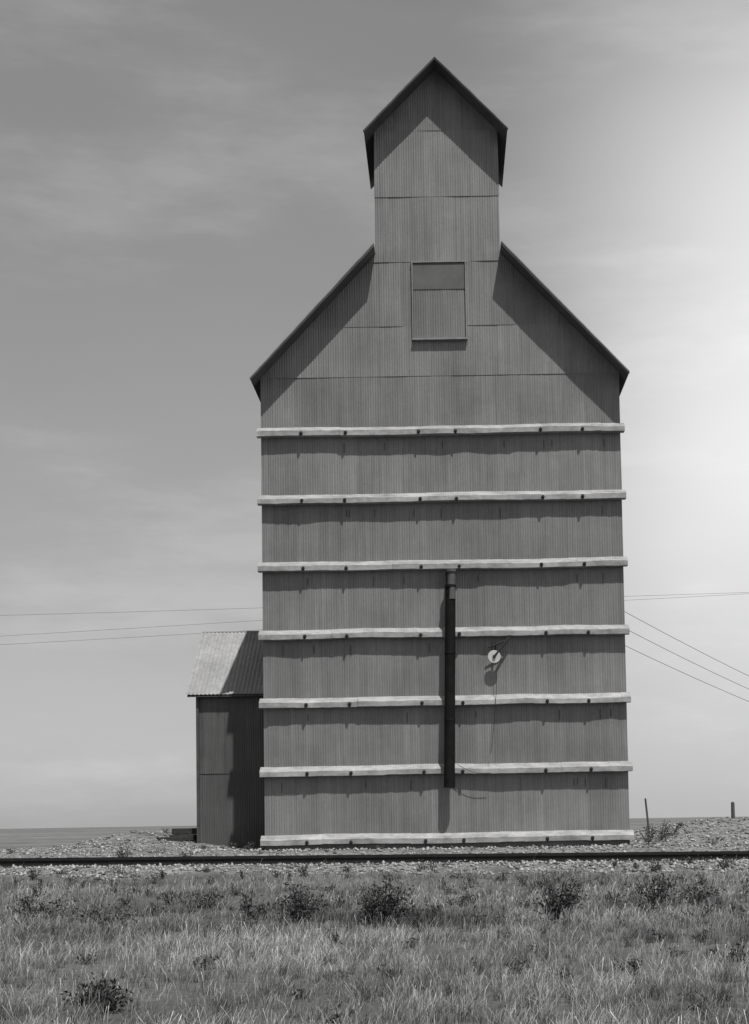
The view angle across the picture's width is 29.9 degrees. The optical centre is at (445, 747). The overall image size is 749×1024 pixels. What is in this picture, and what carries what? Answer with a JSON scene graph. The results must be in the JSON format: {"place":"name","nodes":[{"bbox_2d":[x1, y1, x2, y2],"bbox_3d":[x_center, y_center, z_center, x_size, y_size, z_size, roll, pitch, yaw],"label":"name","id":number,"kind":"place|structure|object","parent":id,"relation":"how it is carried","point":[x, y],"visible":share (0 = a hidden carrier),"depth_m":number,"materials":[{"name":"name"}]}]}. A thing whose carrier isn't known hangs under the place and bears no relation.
{"place":"outdoors","nodes":[
{"label":"outdoors","id":0,"kind":"place"},
{"bbox_2d":[0,854,748,1023],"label":"prairie grass","id":1,"kind":"structure","parent":0,"point":[59,927],"depth_m":15.08,"materials":[{"name":"grey plant"}]},
{"bbox_2d":[0,816,748,1023],"bbox_3d":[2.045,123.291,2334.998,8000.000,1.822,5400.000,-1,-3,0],"label":"ground","id":2,"kind":"structure","parent":0,"point":[20,838],"depth_m":17.79,"materials":[{"name":"grey plant"}]},
{"bbox_2d":[3,893,54,918],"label":"weed bush","id":3,"kind":"object","parent":2,"relation":"on","point":[28,904],"visible":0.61,"depth_m":20.39,"materials":[{"name":"grey plant"}]},
{"bbox_2d":[22,891,83,921],"bbox_3d":[-5.621,2.270,19.872,0.900,0.451,1.032,0,-3,-11],"label":"weed bush","id":4,"kind":"object","parent":2,"relation":"on","point":[51,912],"visible":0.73,"depth_m":19.98,"materials":[{"name":"grey plant"}]},
{"bbox_2d":[60,972,141,1013],"bbox_3d":[-2.952,2.093,11.924,0.598,0.340,0.693,2,-4,-40],"label":"weed bush","id":5,"kind":"object","parent":2,"relation":"on","point":[109,999],"visible":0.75,"depth_m":11.87,"materials":[{"name":"black plant"}]},
{"bbox_2d":[56,894,158,925],"bbox_3d":[-4.588,2.239,19.159,1.103,0.455,1.194,-2,-3,26],"label":"weed bush","id":6,"kind":"object","parent":2,"relation":"on","point":[108,916],"visible":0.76,"depth_m":19.10,"materials":[{"name":"grey plant"}]},
{"bbox_2d":[156,828,196,841],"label":"railroad tie pile","id":7,"kind":"object","parent":2,"relation":"on","point":[190,834],"visible":0.8,"depth_m":41.79,"materials":[{"name":"grey wood"}]},
{"bbox_2d":[191,953,220,969],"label":"weed bush","id":8,"kind":"object","parent":2,"relation":"on","point":[204,960],"visible":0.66,"depth_m":14.59,"materials":[{"name":"grey plant"}]},
{"bbox_2d":[185,889,227,907],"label":"weed bush","id":9,"kind":"object","parent":2,"relation":"on","point":[207,899],"visible":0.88,"depth_m":21.70,"materials":[{"name":"grey plant"}]},
{"bbox_2d":[186,631,264,847],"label":"annex shed","id":10,"kind":"structure","parent":2,"relation":"on","point":[225,687],"depth_m":41.51,"materials":[{"name":"metal"}]},
{"bbox_2d":[234,888,275,919],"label":"weed bush","id":11,"kind":"object","parent":2,"relation":"on","point":[248,909],"visible":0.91,"depth_m":20.17,"materials":[{"name":"grey plant"}]},
{"bbox_2d":[275,882,329,920],"bbox_3d":[-2.036,2.168,19.713,0.670,0.574,0.791,2,-4,-43],"label":"weed bush","id":12,"kind":"object","parent":2,"relation":"on","point":[298,904],"visible":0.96,"depth_m":19.65,"materials":[{"name":"grey plant"}]},
{"bbox_2d":[0,816,748,881],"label":"gravel ballast","id":13,"kind":"structure","parent":2,"relation":"on","point":[511,865],"depth_m":31.17,"materials":[{"name":"gravel"}]},
{"bbox_2d":[0,851,748,867],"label":"railroad track","id":14,"kind":"structure","parent":2,"relation":"on","point":[407,858],"depth_m":31.41,"materials":[{"name":"metal"}]},
{"bbox_2d":[0,820,748,1023],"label":"trackside weeds","id":15,"kind":"object","parent":2,"relation":"on","point":[649,833],"visible":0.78,"depth_m":21.65,"materials":[{"name":"grey plant"}]},
{"bbox_2d":[350,879,417,924],"bbox_3d":[-0.832,2.099,19.117,0.963,0.664,0.925,1,-4,-37],"label":"weed bush","id":16,"kind":"object","parent":2,"relation":"on","point":[379,906],"visible":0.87,"depth_m":19.02,"materials":[{"name":"black plant"}]},
{"bbox_2d":[250,55,633,849],"bbox_3d":[-0.126,-7.625,44.653,10.380,22.385,13.115,-1,-3,0],"label":"grain elevator","id":17,"kind":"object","parent":2,"relation":"on","point":[438,377],"visible":1,"depth_m":38.55,"materials":[{"name":"metal"}]},
{"bbox_2d":[413,289,465,337],"bbox_3d":[-0.180,-12.051,38.874,1.440,1.380,0.029,-1,-3,0],"label":"hatch door","id":18,"kind":"structure","parent":17,"relation":"in","point":[437,313],"depth_m":38.88,"materials":[{"name":"metal"}]},
{"bbox_2d":[436,891,473,906],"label":"weed bush","id":19,"kind":"object","parent":2,"relation":"on","point":[462,900],"visible":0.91,"depth_m":21.41,"materials":[{"name":"grey plant"}]},
{"bbox_2d":[527,874,588,917],"bbox_3d":[1.545,2.054,19.301,0.899,0.618,0.835,-1,-3,0],"label":"weed bush","id":20,"kind":"object","parent":2,"relation":"on","point":[561,902],"visible":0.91,"depth_m":19.18,"materials":[{"name":"grey plant"}]},
{"bbox_2d":[644,798,649,826],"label":"fence post","id":21,"kind":"object","parent":2,"relation":"on","point":[646,812],"visible":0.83,"depth_m":43.77,"materials":[{"name":"grey wood"}]},
{"bbox_2d":[619,869,696,908],"bbox_3d":[2.998,2.043,20.140,1.047,0.595,1.018,0,-3,-22],"label":"weed bush","id":22,"kind":"object","parent":2,"relation":"on","point":[661,894],"visible":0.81,"depth_m":20.05,"materials":[{"name":"grey plant"}]},
{"bbox_2d":[668,879,725,903],"bbox_3d":[3.792,2.144,20.884,0.703,0.393,0.768,2,-4,-40],"label":"weed bush","id":23,"kind":"object","parent":2,"relation":"on","point":[700,892],"visible":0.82,"depth_m":20.86,"materials":[{"name":"grey plant"}]},
{"bbox_2d":[709,937,748,961],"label":"weed bush","id":24,"kind":"object","parent":2,"relation":"on","point":[733,953],"visible":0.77,"depth_m":14.24,"materials":[{"name":"grey plant"}]},
{"bbox_2d":[731,802,734,818],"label":"fence post","id":25,"kind":"object","parent":2,"relation":"on","point":[732,810],"visible":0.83,"depth_m":43.76,"materials":[{"name":"grey wood"}]},
{"bbox_2d":[734,904,748,917],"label":"weed bush","id":26,"kind":"object","parent":2,"relation":"on","point":[743,910],"visible":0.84,"depth_m":18.60,"materials":[{"name":"grey plant"}]},
{"bbox_2d":[0,0,748,828],"label":"sky","id":27,"kind":"structure","parent":0,"point":[183,183],"materials":[{"name":"grey"}]},
{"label":"utility pole","id":28,"kind":"object","parent":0,"visible":0},
{"bbox_2d":[0,592,748,701],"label":"power lines","id":29,"kind":"object","parent":28,"relation":"attached to","point":[261,620],"visible":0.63,"depth_m":67.53,"materials":[{"name":"metal"}]}
]}

